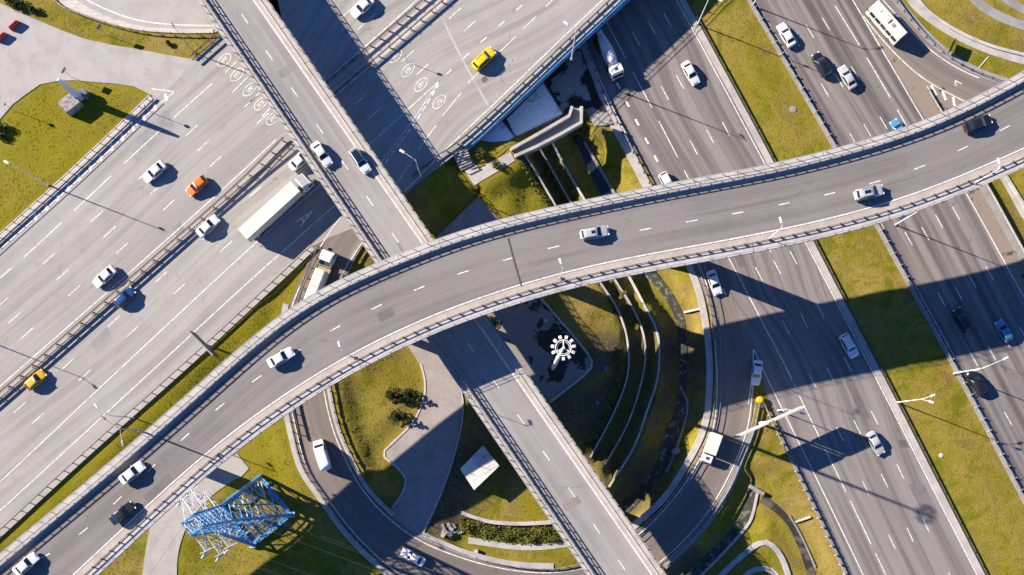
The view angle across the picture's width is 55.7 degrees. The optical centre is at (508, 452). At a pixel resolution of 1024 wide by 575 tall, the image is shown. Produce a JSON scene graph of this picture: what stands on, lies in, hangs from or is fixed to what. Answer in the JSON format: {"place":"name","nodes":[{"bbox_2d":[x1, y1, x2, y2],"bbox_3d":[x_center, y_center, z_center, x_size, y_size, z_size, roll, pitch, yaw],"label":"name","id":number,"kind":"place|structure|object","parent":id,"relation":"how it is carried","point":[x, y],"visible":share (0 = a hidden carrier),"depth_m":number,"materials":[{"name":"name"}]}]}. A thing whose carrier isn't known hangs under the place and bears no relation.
{"place":"outdoors","nodes":[
{"label":"outdoors","id":0,"kind":"place"},
{"bbox_2d":[0,3,196,118],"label":"pale plaza","id":1,"kind":"structure","parent":0,"point":[34,53],"depth_m":181.99,"materials":[{"name":"concrete"}]},
{"bbox_2d":[224,454,248,478],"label":"side path","id":2,"kind":"structure","parent":0,"point":[237,466],"depth_m":183.99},
{"bbox_2d":[435,197,498,238],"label":"slope paving","id":3,"kind":"structure","parent":0,"point":[477,211],"depth_m":184.80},
{"bbox_2d":[0,0,1023,574],"bbox_3d":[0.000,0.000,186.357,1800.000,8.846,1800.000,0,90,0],"label":"ground","id":4,"kind":"structure","parent":0,"point":[376,430],"depth_m":187.82,"materials":[{"name":"green plant"}]},
{"bbox_2d":[57,78,90,115],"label":"stele","id":5,"kind":"object","parent":4,"relation":"on","point":[70,103],"visible":1,"depth_m":180.05,"materials":[{"name":"stone"}]},
{"bbox_2d":[78,0,280,31],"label":"ramp","id":6,"kind":"structure","parent":4,"relation":"on","point":[185,14],"depth_m":182.00,"materials":[{"name":"paint"}]},
{"bbox_2d":[57,0,212,32],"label":"ramp kerb","id":7,"kind":"structure","parent":6,"relation":"on","point":[77,6],"depth_m":181.90,"materials":[{"name":"concrete"}]},
{"bbox_2d":[142,454,237,574],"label":"footpath","id":8,"kind":"structure","parent":4,"relation":"on","point":[222,475],"depth_m":184.21,"materials":[{"name":"concrete"}]},
{"bbox_2d":[175,474,294,561],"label":"lattice pylon","id":9,"kind":"object","parent":4,"relation":"on","point":[215,521],"visible":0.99,"depth_m":165.82,"materials":[{"name":"metal"}]},
{"bbox_2d":[0,0,622,527],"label":"pale highway","id":10,"kind":"structure","parent":4,"relation":"on","point":[212,118],"depth_m":182.00,"materials":[{"name":"asphalt"}]},
{"bbox_2d":[24,369,47,390],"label":"passenger car","id":11,"kind":"object","parent":10,"relation":"on","point":[34,380],"visible":1,"depth_m":180.78,"materials":[{"name":"yellow paint"}]},
{"bbox_2d":[0,95,152,240],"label":"verge kerb","id":12,"kind":"structure","parent":10,"relation":"on","point":[71,173],"depth_m":181.88,"materials":[{"name":"concrete"}]},
{"bbox_2d":[0,96,151,238],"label":"guard rail","id":13,"kind":"object","parent":12,"relation":"on","point":[75,166],"visible":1,"depth_m":181.12,"materials":[{"name":"metal"}]},
{"bbox_2d":[92,265,117,288],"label":"passenger car","id":14,"kind":"object","parent":10,"relation":"on","point":[104,276],"visible":1,"depth_m":180.89,"materials":[{"name":"white paint"}]},
{"bbox_2d":[113,286,136,308],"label":"passenger car","id":15,"kind":"object","parent":10,"relation":"on","point":[124,297],"visible":1,"depth_m":180.77,"materials":[{"name":"blue paint"}]},
{"bbox_2d":[0,140,286,399],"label":"median strip","id":16,"kind":"object","parent":10,"relation":"on","point":[275,151],"visible":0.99,"depth_m":181.97,"materials":[{"name":"concrete"}]},
{"bbox_2d":[0,137,283,391],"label":"guard rail","id":17,"kind":"object","parent":16,"relation":"on","point":[164,248],"visible":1,"depth_m":181.08,"materials":[{"name":"grey metal"}]},
{"bbox_2d":[0,146,289,398],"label":"guard rail","id":18,"kind":"object","parent":16,"relation":"on","point":[143,272],"visible":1,"depth_m":181.14,"materials":[{"name":"grey metal"}]},
{"bbox_2d":[142,160,166,183],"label":"passenger car","id":19,"kind":"object","parent":10,"relation":"on","point":[154,171],"visible":1,"depth_m":180.89,"materials":[{"name":"white paint"}]},
{"bbox_2d":[0,245,314,537],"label":"dusty kerb","id":20,"kind":"structure","parent":10,"relation":"on","point":[135,411],"depth_m":181.98,"materials":[{"name":"concrete"}]},
{"bbox_2d":[0,245,317,529],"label":"guard rail","id":21,"kind":"object","parent":20,"relation":"on","point":[174,372],"visible":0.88,"depth_m":181.16,"materials":[{"name":"grey metal"}]},
{"bbox_2d":[185,175,208,196],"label":"passenger car","id":22,"kind":"object","parent":10,"relation":"on","point":[197,185],"visible":1,"depth_m":180.78,"materials":[{"name":"orange paint"}]},
{"bbox_2d":[195,214,220,237],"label":"passenger car","id":23,"kind":"object","parent":10,"relation":"on","point":[207,226],"visible":1,"depth_m":180.88,"materials":[{"name":"white paint"}]},
{"bbox_2d":[238,172,314,242],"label":"articulated lorry","id":24,"kind":"object","parent":10,"relation":"on","point":[275,208],"visible":1,"depth_m":177.96,"materials":[{"name":"white paint"}]},
{"bbox_2d":[327,0,444,92],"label":"median strip","id":25,"kind":"object","parent":10,"relation":"on","point":[333,82],"visible":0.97,"depth_m":181.97,"materials":[{"name":"concrete"}]},
{"bbox_2d":[330,0,442,93],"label":"guard rail","id":26,"kind":"object","parent":25,"relation":"on","point":[387,47],"visible":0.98,"depth_m":181.08,"materials":[{"name":"grey metal"}]},
{"bbox_2d":[471,46,495,71],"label":"suv car","id":27,"kind":"object","parent":10,"relation":"on","point":[483,58],"visible":1,"depth_m":180.58,"materials":[{"name":"yellow paint"}]},
{"bbox_2d":[383,338,461,539],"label":"paved yard","id":28,"kind":"structure","parent":4,"relation":"on","point":[419,452],"depth_m":185.00,"materials":[{"name":"concrete"}]},
{"bbox_2d":[384,363,425,506],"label":"yard kerb","id":29,"kind":"structure","parent":28,"relation":"on","point":[389,445],"depth_m":184.90,"materials":[{"name":"concrete"}]},
{"bbox_2d":[197,0,665,574],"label":"straight overpass","id":30,"kind":"object","parent":4,"relation":"on","point":[579,500],"visible":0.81,"depth_m":173.99,"materials":[{"name":"concrete"}]},
{"bbox_2d":[310,140,332,167],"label":"passenger car","id":31,"kind":"object","parent":30,"relation":"on","point":[321,153],"visible":1,"depth_m":172.85,"materials":[{"name":"white paint"}]},
{"bbox_2d":[348,146,371,174],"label":"passenger car","id":32,"kind":"object","parent":30,"relation":"on","point":[360,161],"visible":1,"depth_m":172.68,"materials":[{"name":"white paint"}]},
{"bbox_2d":[205,0,594,574],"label":"bridge railing","id":33,"kind":"object","parent":30,"relation":"on","point":[380,258],"visible":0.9,"depth_m":172.60,"materials":[{"name":"grey metal"}]},
{"bbox_2d":[267,0,665,574],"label":"bridge railing","id":34,"kind":"object","parent":30,"relation":"on","point":[486,316],"visible":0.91,"depth_m":172.84,"materials":[{"name":"grey metal"}]},
{"bbox_2d":[452,149,472,170],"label":"outdoor steps","id":35,"kind":"structure","parent":4,"relation":"on","point":[462,159],"depth_m":182.56,"materials":[{"name":"concrete"}]},
{"bbox_2d":[460,446,498,489],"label":"utility kiosk","id":36,"kind":"object","parent":4,"relation":"on","point":[479,467],"visible":1,"depth_m":182.58,"materials":[{"name":"metal"}]},
{"bbox_2d":[464,152,514,184],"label":"stair landing","id":37,"kind":"object","parent":4,"relation":"on","point":[475,174],"visible":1,"depth_m":183.50,"materials":[{"name":"concrete"}]},
{"bbox_2d":[480,121,513,141],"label":"water","id":38,"kind":"structure","parent":4,"relation":"on","point":[500,131],"depth_m":184.40,"materials":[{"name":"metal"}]},
{"bbox_2d":[461,511,551,525],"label":"garden wall","id":39,"kind":"structure","parent":4,"relation":"on","point":[464,513],"depth_m":185.55,"materials":[{"name":"white concrete"}]},
{"bbox_2d":[457,516,562,545],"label":"hedge","id":40,"kind":"object","parent":4,"relation":"on","point":[537,530],"visible":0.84,"depth_m":185.66,"materials":[{"name":"green plant"}]},
{"bbox_2d":[0,70,1023,574],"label":"curved overpass","id":41,"kind":"object","parent":4,"relation":"on","point":[364,316],"visible":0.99,"depth_m":166.30,"materials":[{"name":"white concrete"}]},
{"bbox_2d":[12,552,39,574],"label":"passenger car","id":42,"kind":"object","parent":41,"relation":"on","point":[26,563],"visible":1,"depth_m":167.07,"materials":[{"name":"white paint"}]},
{"bbox_2d":[108,501,136,524],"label":"passenger car","id":43,"kind":"object","parent":41,"relation":"on","point":[121,513],"visible":1,"depth_m":166.66,"materials":[{"name":"grey paint"}]},
{"bbox_2d":[118,461,146,484],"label":"passenger car","id":44,"kind":"object","parent":41,"relation":"on","point":[131,473],"visible":1,"depth_m":166.66,"materials":[{"name":"white paint"}]},
{"bbox_2d":[266,347,295,368],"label":"passenger car","id":45,"kind":"object","parent":41,"relation":"on","point":[280,358],"visible":1,"depth_m":165.96,"materials":[{"name":"white paint"}]},
{"bbox_2d":[0,71,1023,553],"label":"bridge railing","id":46,"kind":"object","parent":41,"relation":"on","point":[448,235],"visible":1,"depth_m":165.56,"materials":[{"name":"metal"}]},
{"bbox_2d":[0,80,1023,563],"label":"bridge railing","id":47,"kind":"object","parent":41,"relation":"on","point":[458,240],"visible":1,"depth_m":165.26,"materials":[{"name":"metal"}]},
{"bbox_2d":[83,157,1023,574],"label":"bridge railing","id":48,"kind":"object","parent":41,"relation":"on","point":[519,293],"visible":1,"depth_m":165.62,"materials":[{"name":"grey metal"}]},
{"bbox_2d":[95,166,1022,574],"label":"bridge railing","id":49,"kind":"object","parent":41,"relation":"on","point":[509,304],"visible":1,"depth_m":165.53,"materials":[{"name":"metal"}]},
{"bbox_2d":[579,225,609,240],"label":"passenger car","id":50,"kind":"object","parent":41,"relation":"on","point":[586,234],"visible":1,"depth_m":165.00,"materials":[{"name":"silver paint"}]},
{"bbox_2d":[853,184,883,200],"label":"suv car","id":51,"kind":"object","parent":41,"relation":"on","point":[868,192],"visible":1,"depth_m":164.84,"materials":[{"name":"silver paint"}]},
{"bbox_2d":[962,114,992,132],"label":"passenger car","id":52,"kind":"object","parent":41,"relation":"on","point":[980,122],"visible":1,"depth_m":165.16,"materials":[{"name":"black paint"}]},
{"bbox_2d":[289,175,765,574],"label":"loop ramp","id":53,"kind":"structure","parent":4,"relation":"on","point":[372,526],"depth_m":185.60,"materials":[{"name":"asphalt"}]},
{"bbox_2d":[304,248,337,298],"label":"box lorry","id":54,"kind":"object","parent":53,"relation":"on","point":[320,276],"visible":0.67,"depth_m":178.97,"materials":[{"name":"white paint"}]},
{"bbox_2d":[313,439,331,470],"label":"delivery van","id":55,"kind":"object","parent":53,"relation":"on","point":[322,455],"visible":1,"depth_m":181.15,"materials":[{"name":"white paint"}]},
{"bbox_2d":[281,304,391,574],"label":"loop kerb","id":56,"kind":"structure","parent":53,"relation":"on","point":[372,561],"depth_m":183.98,"materials":[{"name":"concrete"}]},
{"bbox_2d":[327,387,393,516],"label":"loop kerb","id":57,"kind":"structure","parent":53,"relation":"on","point":[354,467],"depth_m":183.67,"materials":[{"name":"concrete"}]},
{"bbox_2d":[422,532,553,569],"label":"loop kerb","id":58,"kind":"structure","parent":53,"relation":"on","point":[525,565],"depth_m":185.46,"materials":[{"name":"concrete"}]},
{"bbox_2d":[631,265,712,527],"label":"loop kerb","id":59,"kind":"structure","parent":53,"relation":"on","point":[655,506],"depth_m":187.90,"materials":[{"name":"concrete"}]},
{"bbox_2d":[637,262,721,536],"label":"guard rail","id":60,"kind":"object","parent":59,"relation":"on","point":[713,406],"visible":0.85,"depth_m":187.12,"materials":[{"name":"metal"}]},
{"bbox_2d":[663,430,755,568],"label":"loop kerb","id":61,"kind":"structure","parent":53,"relation":"on","point":[714,515],"depth_m":187.72,"materials":[{"name":"grey concrete"}]},
{"bbox_2d":[664,403,759,566],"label":"guard rail","id":62,"kind":"object","parent":61,"relation":"on","point":[723,491],"visible":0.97,"depth_m":187.09,"materials":[{"name":"metal"}]},
{"bbox_2d":[699,432,722,464],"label":"box truck","id":63,"kind":"object","parent":53,"relation":"on","point":[712,444],"visible":1,"depth_m":184.85,"materials":[{"name":"white paint"}]},
{"bbox_2d":[507,82,562,135],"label":"pavilion","id":64,"kind":"structure","parent":4,"relation":"on","point":[537,107],"depth_m":186.00,"materials":[{"name":"glass"}]},
{"bbox_2d":[487,298,592,401],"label":"mast yard","id":65,"kind":"structure","parent":4,"relation":"on","point":[528,334],"depth_m":186.00,"materials":[{"name":"concrete"}]},
{"bbox_2d":[550,336,575,370],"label":"mast light","id":66,"kind":"object","parent":65,"relation":"on","point":[555,363],"visible":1,"depth_m":149.98,"materials":[{"name":"white paint"}]},
{"bbox_2d":[540,297,592,402],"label":"yard kerb","id":67,"kind":"structure","parent":65,"relation":"on","point":[575,338],"depth_m":185.90,"materials":[{"name":"concrete"}]},
{"bbox_2d":[461,0,629,149],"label":"guardrail","id":68,"kind":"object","parent":4,"relation":"on","point":[531,81],"depth_m":181.82,"materials":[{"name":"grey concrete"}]},
{"bbox_2d":[412,0,609,176],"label":"guard rail","id":69,"kind":"object","parent":68,"relation":"on","point":[560,47],"visible":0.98,"depth_m":181.28,"materials":[{"name":"metal"}]},
{"bbox_2d":[510,106,582,158],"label":"walkway bridge","id":70,"kind":"structure","parent":4,"relation":"on","point":[571,121],"depth_m":183.42,"materials":[{"name":"concrete"}]},
{"bbox_2d":[524,154,629,457],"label":"terrace wall","id":71,"kind":"structure","parent":4,"relation":"on","point":[554,204],"depth_m":186.76,"materials":[{"name":"white concrete"}]},
{"bbox_2d":[539,149,645,464],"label":"terrace wall","id":72,"kind":"structure","parent":4,"relation":"on","point":[618,285],"depth_m":188.13,"materials":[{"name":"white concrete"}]},
{"bbox_2d":[584,345,624,452],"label":"hedge","id":73,"kind":"object","parent":4,"relation":"on","point":[608,403],"visible":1,"depth_m":186.90,"materials":[{"name":"green plant"}]},
{"bbox_2d":[551,142,659,487],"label":"terrace wall","id":74,"kind":"structure","parent":4,"relation":"on","point":[633,286],"depth_m":188.04,"materials":[{"name":"white concrete"}]},
{"bbox_2d":[579,41,651,187],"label":"road kerb","id":75,"kind":"structure","parent":4,"relation":"on","point":[629,153],"depth_m":187.88,"materials":[{"name":"concrete"}]},
{"bbox_2d":[619,273,686,514],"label":"creek bed","id":76,"kind":"object","parent":4,"relation":"on","point":[630,501],"visible":0.86,"depth_m":190.60,"materials":[{"name":"stone"}]},
{"bbox_2d":[684,490,755,574],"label":"ditch bed","id":77,"kind":"object","parent":4,"relation":"on","point":[707,560],"visible":1,"depth_m":189.20,"materials":[{"name":"stone"}]},
{"bbox_2d":[700,493,758,574],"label":"creek wall","id":78,"kind":"structure","parent":4,"relation":"on","point":[733,541],"depth_m":189.08,"materials":[{"name":"concrete"}]},
{"bbox_2d":[733,406,805,437],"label":"billboard","id":79,"kind":"object","parent":4,"relation":"on","point":[762,424],"visible":1,"depth_m":179.36,"materials":[{"name":"white paint"}]},
{"bbox_2d":[679,0,984,574],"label":"road kerb","id":80,"kind":"structure","parent":4,"relation":"on","point":[838,297],"depth_m":187.90,"materials":[{"name":"concrete"}]},
{"bbox_2d":[687,0,986,574],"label":"guard rail","id":81,"kind":"object","parent":80,"relation":"on","point":[844,298],"visible":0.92,"depth_m":187.50,"materials":[{"name":"metal"}]},
{"bbox_2d":[747,0,1023,503],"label":"road kerb","id":82,"kind":"structure","parent":4,"relation":"on","point":[912,291],"depth_m":187.90,"materials":[{"name":"grey concrete"}]},
{"bbox_2d":[750,0,837,147],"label":"guard rail","id":83,"kind":"object","parent":82,"relation":"on","point":[788,65],"visible":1,"depth_m":187.22,"materials":[{"name":"metal"}]},
{"bbox_2d":[878,225,1023,496],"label":"guard rail","id":84,"kind":"object","parent":82,"relation":"on","point":[1014,478],"visible":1,"depth_m":187.22,"materials":[{"name":"metal"}]},
{"bbox_2d":[753,0,1023,492],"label":"highway","id":85,"kind":"structure","parent":4,"relation":"on","point":[949,256],"depth_m":188.00,"materials":[{"name":"asphalt"}]},
{"bbox_2d":[776,22,795,48],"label":"passenger car","id":86,"kind":"object","parent":85,"relation":"on","point":[786,35],"visible":1,"depth_m":186.89,"materials":[{"name":"white paint"}]},
{"bbox_2d":[811,51,831,78],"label":"suv car","id":87,"kind":"object","parent":85,"relation":"on","point":[820,63],"visible":1,"depth_m":186.65,"materials":[{"name":"black paint"}]},
{"bbox_2d":[837,64,856,90],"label":"passenger car","id":88,"kind":"object","parent":85,"relation":"on","point":[846,76],"visible":1,"depth_m":186.89,"materials":[{"name":"silver paint"}]},
{"bbox_2d":[952,307,972,332],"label":"suv car","id":89,"kind":"object","parent":85,"relation":"on","point":[962,319],"visible":1,"depth_m":186.61,"materials":[{"name":"black paint"}]},
{"bbox_2d":[966,370,987,395],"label":"suv car","id":90,"kind":"object","parent":85,"relation":"on","point":[975,380],"visible":0.99,"depth_m":186.62,"materials":[{"name":"black paint"}]},
{"bbox_2d":[994,319,1013,342],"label":"passenger car","id":91,"kind":"object","parent":85,"relation":"on","point":[1003,330],"visible":1,"depth_m":186.80,"materials":[{"name":"blue paint"}]},
{"bbox_2d":[864,15,967,117],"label":"gravel gore","id":92,"kind":"structure","parent":4,"relation":"on","point":[915,83],"depth_m":187.98,"materials":[{"name":"gravel"}]},
{"bbox_2d":[855,0,998,105],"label":"bus ramp","id":93,"kind":"structure","parent":4,"relation":"on","point":[916,50],"depth_m":187.97,"materials":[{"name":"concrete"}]},
{"bbox_2d":[865,0,906,45],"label":"city bus","id":94,"kind":"object","parent":93,"relation":"on","point":[885,22],"visible":1,"depth_m":184.95,"materials":[{"name":"beige paint"}]},
{"bbox_2d":[907,0,1023,64],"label":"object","id":95,"kind":"object","parent":4,"relation":"on","point":[925,15],"visible":1,"depth_m":187.90,"materials":[{"name":"concrete"}]},
{"bbox_2d":[916,0,1023,55],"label":"bank wall","id":96,"kind":"structure","parent":4,"relation":"on","point":[939,20],"depth_m":187.64,"materials":[{"name":"white concrete"}]},
{"bbox_2d":[969,189,1023,295],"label":"dusty shoulder","id":97,"kind":"object","parent":4,"relation":"on","point":[1008,253],"visible":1,"depth_m":187.99},
{"bbox_2d":[979,185,1023,265],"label":"road kerb","id":98,"kind":"structure","parent":4,"relation":"on","point":[1002,221],"depth_m":187.85,"materials":[{"name":"grey concrete"}]},
{"bbox_2d":[468,538,566,549],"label":"garden path","id":99,"kind":"structure","parent":0,"point":[511,546],"depth_m":186.10,"materials":[{"name":"concrete"}]},
{"bbox_2d":[546,49,613,125],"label":"muddy ground","id":100,"kind":"structure","parent":0,"point":[571,82],"depth_m":187.75,"materials":[{"name":"concrete"}]},
{"bbox_2d":[572,135,656,273],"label":"creek water","id":101,"kind":"structure","parent":0,"point":[599,181],"depth_m":190.68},
{"bbox_2d":[717,540,790,574],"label":"garden path","id":102,"kind":"structure","parent":0,"point":[741,556],"depth_m":188.46,"materials":[{"name":"white concrete"}]},
{"bbox_2d":[586,0,977,574],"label":"road","id":103,"kind":"structure","parent":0,"point":[885,513],"depth_m":188.00,"materials":[{"name":"asphalt"}]},
{"bbox_2d":[593,29,624,81],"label":"concrete mixer","id":104,"kind":"object","parent":103,"relation":"on","point":[615,71],"visible":1,"depth_m":184.99,"materials":[{"name":"white paint"}]},
{"bbox_2d":[681,60,699,85],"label":"passenger car","id":105,"kind":"object","parent":103,"relation":"on","point":[689,71],"visible":1,"depth_m":186.88,"materials":[{"name":"white paint"}]},
{"bbox_2d":[838,332,858,358],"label":"suv car","id":106,"kind":"object","parent":103,"relation":"on","point":[848,345],"visible":1,"depth_m":186.58,"materials":[{"name":"white paint"}]},
{"bbox_2d":[865,430,884,455],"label":"passenger car","id":107,"kind":"object","parent":103,"relation":"on","point":[874,441],"visible":1,"depth_m":186.88,"materials":[{"name":"silver paint"}]},
{"bbox_2d":[760,495,815,574],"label":"ditch water","id":108,"kind":"structure","parent":0,"point":[773,506],"depth_m":188.90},
{"bbox_2d":[892,0,1008,82],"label":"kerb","id":109,"kind":"structure","parent":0,"point":[924,29],"depth_m":187.90,"materials":[{"name":"grey concrete"}]},
{"bbox_2d":[970,0,1023,30],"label":"garden path","id":110,"kind":"structure","parent":0,"point":[992,12],"depth_m":187.70,"materials":[{"name":"grey concrete"}]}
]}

